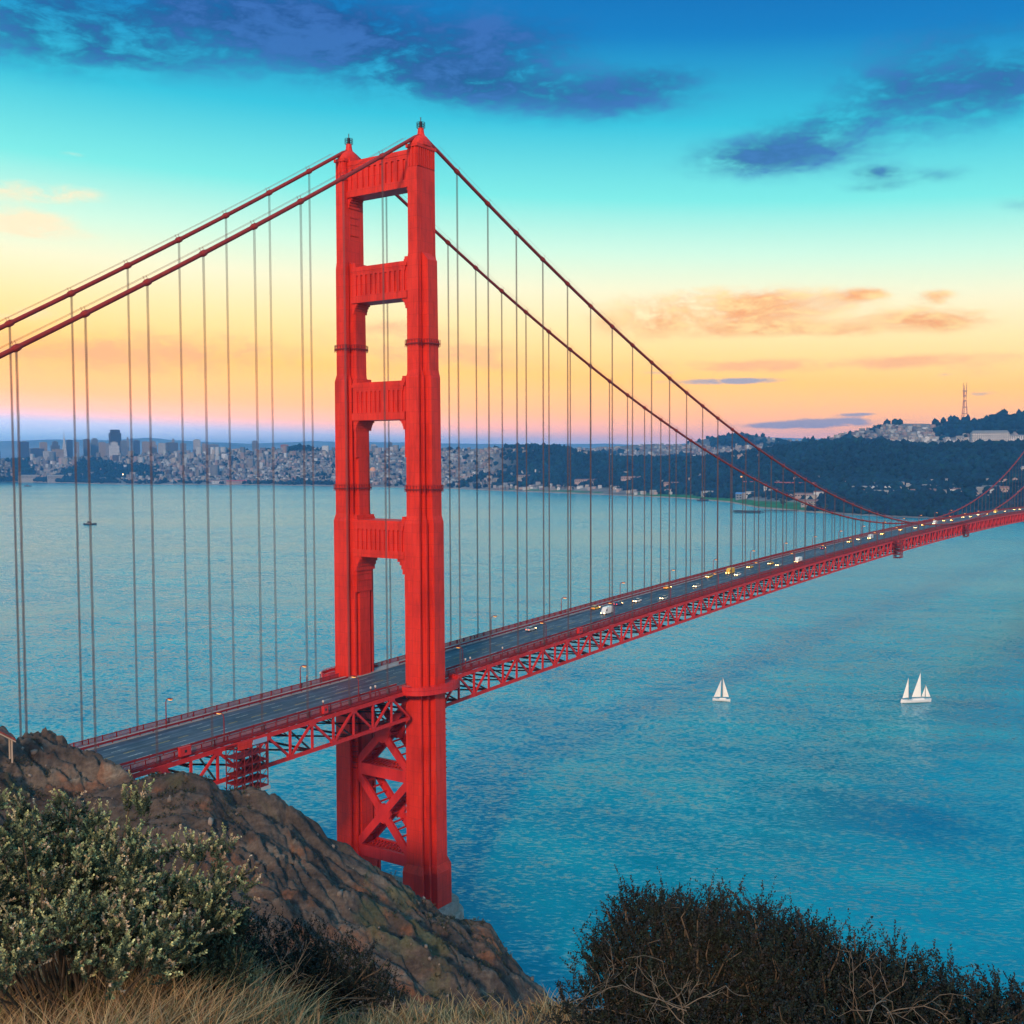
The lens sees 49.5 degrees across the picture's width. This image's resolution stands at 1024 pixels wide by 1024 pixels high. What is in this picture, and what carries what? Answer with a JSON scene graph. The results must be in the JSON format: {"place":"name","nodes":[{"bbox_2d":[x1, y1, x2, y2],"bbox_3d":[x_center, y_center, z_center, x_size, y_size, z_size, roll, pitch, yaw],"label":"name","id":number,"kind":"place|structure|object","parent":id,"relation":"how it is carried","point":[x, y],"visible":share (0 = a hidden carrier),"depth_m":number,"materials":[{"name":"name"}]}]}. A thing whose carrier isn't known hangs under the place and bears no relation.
{"place":"outdoors","nodes":[
{"label":"outdoors","id":0,"kind":"place"},
{"bbox_2d":[0,726,600,1023],"bbox_3d":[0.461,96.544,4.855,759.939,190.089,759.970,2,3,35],"label":"headland terrain","id":1,"kind":"structure","parent":0,"point":[266,825],"depth_m":197.44,"materials":[{"name":"brown stone"}]},
{"bbox_2d":[0,728,15,762],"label":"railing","id":2,"kind":"object","parent":1,"relation":"on","point":[6,734],"visible":1,"depth_m":186.64,"materials":[{"name":"beige"}]},
{"bbox_2d":[0,769,261,1023],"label":"sagebrush","id":3,"kind":"object","parent":1,"relation":"on","point":[43,862],"visible":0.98,"depth_m":7.33,"materials":[{"name":"green plant"}]},
{"bbox_2d":[137,892,264,1020],"bbox_3d":[-2.206,3.222,7.871,0.860,0.866,1.198,-1,3,-18],"label":"coyote brush","id":4,"kind":"object","parent":1,"relation":"on","point":[224,945],"visible":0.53,"depth_m":7.67,"materials":[{"name":"green plant"}]},
{"bbox_2d":[0,734,511,1004],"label":"scrub","id":5,"kind":"object","parent":1,"relation":"on","point":[413,896],"visible":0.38,"depth_m":199.02,"materials":[{"name":"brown plant"}]},
{"bbox_2d":[240,923,313,998],"bbox_3d":[-1.742,3.345,8.259,0.588,0.626,0.527,0,3,-4],"label":"dead branch","id":6,"kind":"object","parent":1,"relation":"on","point":[296,975],"visible":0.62,"depth_m":8.27,"materials":[{"name":"brown wood"}]},
{"bbox_2d":[11,746,543,1008],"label":"loose stones","id":7,"kind":"object","parent":1,"relation":"on","point":[169,800],"visible":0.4,"depth_m":197.10,"materials":[{"name":"brown stone"}]},
{"bbox_2d":[185,899,409,1023],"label":"coyote brush","id":8,"kind":"object","parent":1,"relation":"on","point":[314,963],"visible":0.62,"depth_m":9.15,"materials":[{"name":"green plant"}]},
{"bbox_2d":[531,864,772,1023],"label":"coyote brush","id":9,"kind":"object","parent":1,"relation":"on","point":[633,943],"visible":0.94,"depth_m":7.51,"materials":[{"name":"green plant"}]},
{"bbox_2d":[569,940,648,1023],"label":"dead branch","id":10,"kind":"object","parent":9,"relation":"on","point":[602,992],"visible":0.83,"depth_m":7.29,"materials":[{"name":"brown wood"}]},
{"bbox_2d":[591,955,750,1023],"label":"dead branch","id":11,"kind":"object","parent":1,"relation":"on","point":[677,995],"visible":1,"depth_m":6.62,"materials":[{"name":"brown wood"}]},
{"bbox_2d":[651,874,905,1023],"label":"coyote brush","id":12,"kind":"object","parent":1,"relation":"on","point":[765,981],"visible":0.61,"depth_m":7.45,"materials":[{"name":"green plant"}]},
{"bbox_2d":[751,908,1023,1023],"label":"coyote brush","id":13,"kind":"object","parent":1,"relation":"on","point":[992,1011],"visible":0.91,"depth_m":6.92,"materials":[{"name":"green plant"}]},
{"bbox_2d":[832,944,977,1023],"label":"dead branch","id":14,"kind":"object","parent":1,"relation":"on","point":[891,1011],"visible":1,"depth_m":6.17,"materials":[{"name":"brown wood"}]},
{"bbox_2d":[0,925,604,1023],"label":"dry grass","id":15,"kind":"structure","parent":0,"point":[263,1008],"depth_m":7.44,"materials":[{"name":"beige plant"}]},
{"bbox_2d":[0,437,826,458],"bbox_3d":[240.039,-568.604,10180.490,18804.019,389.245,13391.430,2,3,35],"label":"distant hills","id":16,"kind":"structure","parent":0,"point":[6,448],"depth_m":13780.16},
{"bbox_2d":[0,420,1019,518],"bbox_3d":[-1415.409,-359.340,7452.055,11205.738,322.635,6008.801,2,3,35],"label":"hills","id":17,"kind":"structure","parent":0,"point":[750,502],"depth_m":4759.18,"materials":[{"name":"green plant"}]},
{"bbox_2d":[19,441,28,457],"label":"building","id":18,"kind":"structure","parent":17,"relation":"on","point":[24,448],"depth_m":6936.57,"materials":[{"name":"blue"}]},
{"bbox_2d":[18,475,39,481],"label":"pier shed","id":19,"kind":"structure","parent":17,"relation":"on","point":[26,478],"depth_m":6418.25,"materials":[{"name":"grey"}]},
{"bbox_2d":[29,448,43,456],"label":"building","id":20,"kind":"structure","parent":17,"relation":"on","point":[37,452],"depth_m":6684.86,"materials":[{"name":"blue"}]},
{"bbox_2d":[39,442,46,450],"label":"building","id":21,"kind":"structure","parent":17,"relation":"on","point":[43,445],"depth_m":7259.25,"materials":[{"name":"grey concrete"}]},
{"bbox_2d":[43,451,51,459],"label":"building","id":22,"kind":"structure","parent":17,"relation":"on","point":[45,454],"depth_m":6527.28,"materials":[{"name":"grey"}]},
{"bbox_2d":[51,441,59,450],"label":"building","id":23,"kind":"structure","parent":17,"relation":"on","point":[54,445],"depth_m":7282.57,"materials":[{"name":"blue"}]},
{"bbox_2d":[47,475,66,482],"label":"pier shed","id":24,"kind":"structure","parent":17,"relation":"on","point":[51,478],"depth_m":6258.34,"materials":[{"name":"grey"}]},
{"bbox_2d":[52,449,63,456],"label":"building","id":25,"kind":"structure","parent":17,"relation":"on","point":[59,452],"depth_m":6644.58,"materials":[{"name":"grey"}]},
{"bbox_2d":[62,436,66,456],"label":"pyramid tower","id":26,"kind":"structure","parent":17,"relation":"on","point":[64,448],"depth_m":7220.26,"materials":[{"name":"grey"}]},
{"bbox_2d":[66,439,72,456],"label":"building","id":27,"kind":"structure","parent":17,"relation":"on","point":[69,446],"depth_m":7411.97,"materials":[{"name":"blue"}]},
{"bbox_2d":[75,442,78,456],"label":"building","id":28,"kind":"structure","parent":17,"relation":"on","point":[77,446],"depth_m":7340.18,"materials":[{"name":"grey"}]},
{"bbox_2d":[83,439,87,455],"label":"building","id":29,"kind":"structure","parent":17,"relation":"on","point":[85,447],"depth_m":7446.61,"materials":[{"name":"blue glass"}]},
{"bbox_2d":[90,438,98,456],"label":"building","id":30,"kind":"structure","parent":17,"relation":"on","point":[94,446],"depth_m":7555.11,"materials":[{"name":"stone"}]},
{"bbox_2d":[99,442,105,457],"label":"building","id":31,"kind":"structure","parent":17,"relation":"on","point":[102,449],"depth_m":7203.23,"materials":[{"name":"grey concrete"}]},
{"bbox_2d":[105,443,109,456],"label":"building","id":32,"kind":"structure","parent":17,"relation":"on","point":[107,445],"depth_m":7217.48,"materials":[{"name":"grey concrete"}]},
{"bbox_2d":[109,441,119,456],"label":"building","id":33,"kind":"structure","parent":17,"relation":"on","point":[114,448],"depth_m":7037.55,"materials":[{"name":"grey"}]},
{"bbox_2d":[109,430,120,452],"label":"skyscraper","id":34,"kind":"structure","parent":17,"relation":"on","point":[114,435],"depth_m":7689.17,"materials":[{"name":"blue"}]},
{"bbox_2d":[120,440,126,456],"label":"building","id":35,"kind":"structure","parent":17,"relation":"on","point":[123,447],"depth_m":7437.02,"materials":[{"name":"stone"}]},
{"bbox_2d":[126,437,128,454],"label":"building","id":36,"kind":"structure","parent":17,"relation":"on","point":[127,439],"depth_m":7544.70,"materials":[{"name":"grey concrete"}]},
{"bbox_2d":[133,440,139,454],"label":"building","id":37,"kind":"structure","parent":17,"relation":"on","point":[136,446],"depth_m":7461.48,"materials":[{"name":"blue glass"}]},
{"bbox_2d":[142,441,149,453],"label":"building","id":38,"kind":"structure","parent":17,"relation":"on","point":[145,446],"depth_m":7384.64,"materials":[{"name":"grey"}]},
{"bbox_2d":[149,441,156,453],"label":"building","id":39,"kind":"structure","parent":17,"relation":"on","point":[154,448],"depth_m":7496.11,"materials":[{"name":"grey"}]},
{"bbox_2d":[158,443,165,453],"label":"building","id":40,"kind":"structure","parent":17,"relation":"on","point":[161,447],"depth_m":7225.61,"materials":[{"name":"grey"}]},
{"bbox_2d":[165,442,177,452],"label":"building","id":41,"kind":"structure","parent":17,"relation":"on","point":[171,447],"depth_m":7520.98,"materials":[{"name":"grey"}]},
{"bbox_2d":[180,443,185,451],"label":"building","id":42,"kind":"structure","parent":17,"relation":"on","point":[182,447],"depth_m":7360.95,"materials":[{"name":"stone"}]},
{"bbox_2d":[193,439,200,448],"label":"building","id":43,"kind":"structure","parent":17,"relation":"on","point":[196,443],"depth_m":7384.03,"materials":[{"name":"grey concrete"}]},
{"bbox_2d":[202,443,206,450],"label":"building","id":44,"kind":"structure","parent":17,"relation":"on","point":[204,447],"depth_m":7304.60,"materials":[{"name":"grey"}]},
{"bbox_2d":[207,444,218,447],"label":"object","id":45,"kind":"structure","parent":17,"relation":"on","point":[212,445],"depth_m":7211.14,"materials":[{"name":"stone"}]},
{"bbox_2d":[212,480,223,483],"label":"pier shed","id":46,"kind":"structure","parent":17,"relation":"on","point":[215,481],"depth_m":5660.05,"materials":[{"name":"grey"}]},
{"bbox_2d":[226,480,246,484],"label":"pier shed","id":47,"kind":"structure","parent":17,"relation":"on","point":[234,481],"depth_m":5618.66,"materials":[{"name":"grey"}]},
{"bbox_2d":[252,440,256,450],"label":"building","id":48,"kind":"structure","parent":17,"relation":"on","point":[254,444],"depth_m":6994.58,"materials":[{"name":"concrete"}]},
{"bbox_2d":[370,467,375,476],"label":"domed rotunda","id":49,"kind":"structure","parent":17,"relation":"on","point":[372,471],"depth_m":5412.70,"materials":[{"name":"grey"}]},
{"bbox_2d":[0,424,935,485],"bbox_3d":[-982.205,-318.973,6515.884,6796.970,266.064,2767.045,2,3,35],"label":"houses","id":50,"kind":"structure","parent":17,"relation":"on","point":[217,468],"depth_m":5950.10,"materials":[{"name":"paint"}]},
{"bbox_2d":[0,409,1023,516],"bbox_3d":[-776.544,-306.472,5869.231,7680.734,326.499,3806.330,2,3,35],"label":"woods","id":51,"kind":"object","parent":17,"relation":"on","point":[955,462],"visible":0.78,"depth_m":3477.99,"materials":[{"name":"green plant"}]},
{"bbox_2d":[516,475,528,480],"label":"barracks","id":52,"kind":"structure","parent":17,"relation":"on","point":[520,477],"depth_m":4523.62,"materials":[{"name":"grey"}]},
{"bbox_2d":[574,479,593,484],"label":"warehouse","id":53,"kind":"structure","parent":17,"relation":"on","point":[577,481],"depth_m":4194.45,"materials":[{"name":"grey"}]},
{"bbox_2d":[621,476,640,480],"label":"barracks","id":54,"kind":"structure","parent":17,"relation":"on","point":[624,478],"depth_m":4084.23,"materials":[{"name":"grey"}]},
{"bbox_2d":[735,492,743,499],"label":"hangar","id":55,"kind":"structure","parent":17,"relation":"on","point":[738,495],"depth_m":3216.72,"materials":[{"name":"grey stone"}]},
{"bbox_2d":[743,481,814,483],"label":"viaduct","id":56,"kind":"object","parent":17,"relation":"on","point":[782,482],"visible":0.21,"depth_m":3224.34,"materials":[{"name":"red"}]},
{"bbox_2d":[793,493,813,498],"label":"barracks","id":57,"kind":"structure","parent":17,"relation":"on","point":[799,495],"depth_m":2936.18,"materials":[{"name":"grey"}]},
{"bbox_2d":[800,499,817,507],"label":"boathouse","id":58,"kind":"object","parent":17,"relation":"on","point":[812,501],"visible":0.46,"depth_m":2763.51,"materials":[{"name":"grey"}]},
{"bbox_2d":[813,491,823,496],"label":"house","id":59,"kind":"structure","parent":17,"relation":"on","point":[816,493],"depth_m":2906.28,"materials":[{"name":"grey"}]},
{"bbox_2d":[955,436,964,441],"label":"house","id":60,"kind":"structure","parent":17,"relation":"on","point":[960,438],"depth_m":4017.71,"materials":[{"name":"grey"}]},
{"bbox_2d":[961,383,967,417],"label":"antenna tower","id":61,"kind":"structure","parent":17,"relation":"on","point":[964,395],"depth_m":4427.11,"materials":[{"name":"brown metal"}]},
{"bbox_2d":[976,487,983,493],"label":"house","id":62,"kind":"structure","parent":17,"relation":"on","point":[979,489],"depth_m":2670.88,"materials":[{"name":"grey"}]},
{"bbox_2d":[970,430,1008,441],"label":"hospital building","id":63,"kind":"structure","parent":17,"relation":"on","point":[992,435],"depth_m":3959.33,"materials":[{"name":"grey concrete"}]},
{"bbox_2d":[972,433,1008,439],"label":"windows","id":64,"kind":"structure","parent":63,"relation":"in","point":[973,433],"depth_m":3957.65,"materials":[{"name":"grey glass"}]},
{"bbox_2d":[999,486,1008,490],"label":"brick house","id":65,"kind":"structure","parent":17,"relation":"on","point":[1002,488],"depth_m":2624.70,"materials":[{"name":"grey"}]},
{"bbox_2d":[1009,435,1023,440],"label":"hospital building","id":66,"kind":"structure","parent":17,"relation":"on","point":[1014,437],"depth_m":3939.89,"materials":[{"name":"grey concrete"}]},
{"bbox_2d":[0,481,1023,1023],"bbox_3d":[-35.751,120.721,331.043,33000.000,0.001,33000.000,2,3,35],"label":"water","id":67,"kind":"structure","parent":0,"point":[814,763],"depth_m":647.58,"materials":[{"name":"blue liquid"}]},
{"bbox_2d":[83,521,96,524],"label":"motor boat","id":68,"kind":"object","parent":67,"relation":"on","point":[88,523],"visible":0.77,"depth_m":2286.70,"materials":[{"name":"grey"}]},
{"bbox_2d":[392,875,463,919],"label":"bridge pier","id":69,"kind":"structure","parent":67,"relation":"in","point":[454,907],"depth_m":320.69,"materials":[{"name":"concrete"}]},
{"bbox_2d":[0,117,1023,908],"bbox_3d":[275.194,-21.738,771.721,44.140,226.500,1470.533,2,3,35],"label":"suspension bridge","id":70,"kind":"structure","parent":69,"relation":"on","point":[422,679],"depth_m":320.34,"materials":[{"name":"orange paint"}]},
{"bbox_2d":[165,698,172,723],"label":"street lamp","id":71,"kind":"object","parent":70,"relation":"on","point":[170,699],"visible":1,"depth_m":277.14,"materials":[{"name":"red metal"}]},
{"bbox_2d":[178,745,191,756],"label":"equipment box","id":72,"kind":"object","parent":70,"relation":"attached to","point":[185,750],"visible":1,"depth_m":249.16,"materials":[{"name":"red metal"}]},
{"bbox_2d":[216,711,224,740],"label":"street lamp","id":73,"kind":"object","parent":70,"relation":"on","point":[218,712],"visible":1,"depth_m":260.46,"materials":[{"name":"metal"}]},
{"bbox_2d":[225,737,270,790],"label":"hanging scaffold","id":74,"kind":"object","parent":70,"relation":"hanging from","point":[243,771],"visible":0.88,"depth_m":260.56,"materials":[{"name":"red metal"}]},
{"bbox_2d":[300,665,306,688],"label":"street lamp","id":75,"kind":"object","parent":70,"relation":"on","point":[300,674],"visible":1,"depth_m":314.76,"materials":[{"name":"red metal"}]},
{"bbox_2d":[322,705,327,713],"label":"equipment box","id":76,"kind":"object","parent":70,"relation":"attached to","point":[325,709],"visible":1,"depth_m":285.62,"materials":[{"name":"red metal"}]},
{"bbox_2d":[351,675,358,696],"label":"street lamp","id":77,"kind":"object","parent":70,"relation":"on","point":[353,676],"visible":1,"depth_m":298.10,"materials":[{"name":"red metal"}]},
{"bbox_2d":[525,626,535,630],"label":"car","id":78,"kind":"object","parent":70,"relation":"on","point":[530,628],"visible":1,"depth_m":395.54,"materials":[{"name":"grey paint"}]},
{"bbox_2d":[577,627,582,633],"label":"equipment box","id":79,"kind":"object","parent":70,"relation":"attached to","point":[579,630],"visible":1,"depth_m":388.42,"materials":[{"name":"red metal"}]},
{"bbox_2d":[600,605,611,614],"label":"van","id":80,"kind":"object","parent":70,"relation":"on","point":[606,610],"visible":0.96,"depth_m":427.10,"materials":[{"name":"white paint"}]},
{"bbox_2d":[633,598,641,602],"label":"car","id":81,"kind":"object","parent":70,"relation":"on","point":[637,600],"visible":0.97,"depth_m":454.57,"materials":[{"name":"white paint"}]},
{"bbox_2d":[726,567,734,573],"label":"van","id":82,"kind":"object","parent":70,"relation":"on","point":[730,570],"visible":1,"depth_m":536.96,"materials":[{"name":"orange paint"}]},
{"bbox_2d":[794,556,801,561],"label":"van","id":83,"kind":"object","parent":70,"relation":"on","point":[798,559],"visible":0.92,"depth_m":578.50,"materials":[{"name":"white paint"}]},
{"bbox_2d":[893,539,902,558],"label":"work platform","id":84,"kind":"structure","parent":70,"relation":"hanging from","point":[900,549],"depth_m":695.95,"materials":[{"name":"red metal"}]},
{"bbox_2d":[963,524,968,536],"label":"work platform","id":85,"kind":"structure","parent":70,"relation":"hanging from","point":[964,529],"depth_m":845.95,"materials":[{"name":"red metal"}]},
{"bbox_2d":[713,677,729,701],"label":"sailboat","id":86,"kind":"object","parent":67,"relation":"on","point":[724,692],"visible":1,"depth_m":619.36,"materials":[{"name":"white fabric"}]},
{"bbox_2d":[733,510,763,512],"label":"wharf","id":87,"kind":"structure","parent":67,"relation":"in","point":[747,511],"depth_m":2644.75,"materials":[{"name":"grey"}]},
{"bbox_2d":[763,510,798,511],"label":"trestle pier","id":88,"kind":"structure","parent":67,"relation":"in","point":[779,510],"depth_m":2665.02,"materials":[{"name":"grey"}]},
{"bbox_2d":[900,673,930,702],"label":"schooner","id":89,"kind":"object","parent":67,"relation":"on","point":[917,692],"visible":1,"depth_m":613.49,"materials":[{"name":"white fabric"}]},
{"bbox_2d":[0,0,1023,444],"label":"sky","id":90,"kind":"structure","parent":0,"point":[809,214],"materials":[{"name":"blue"}]}
]}

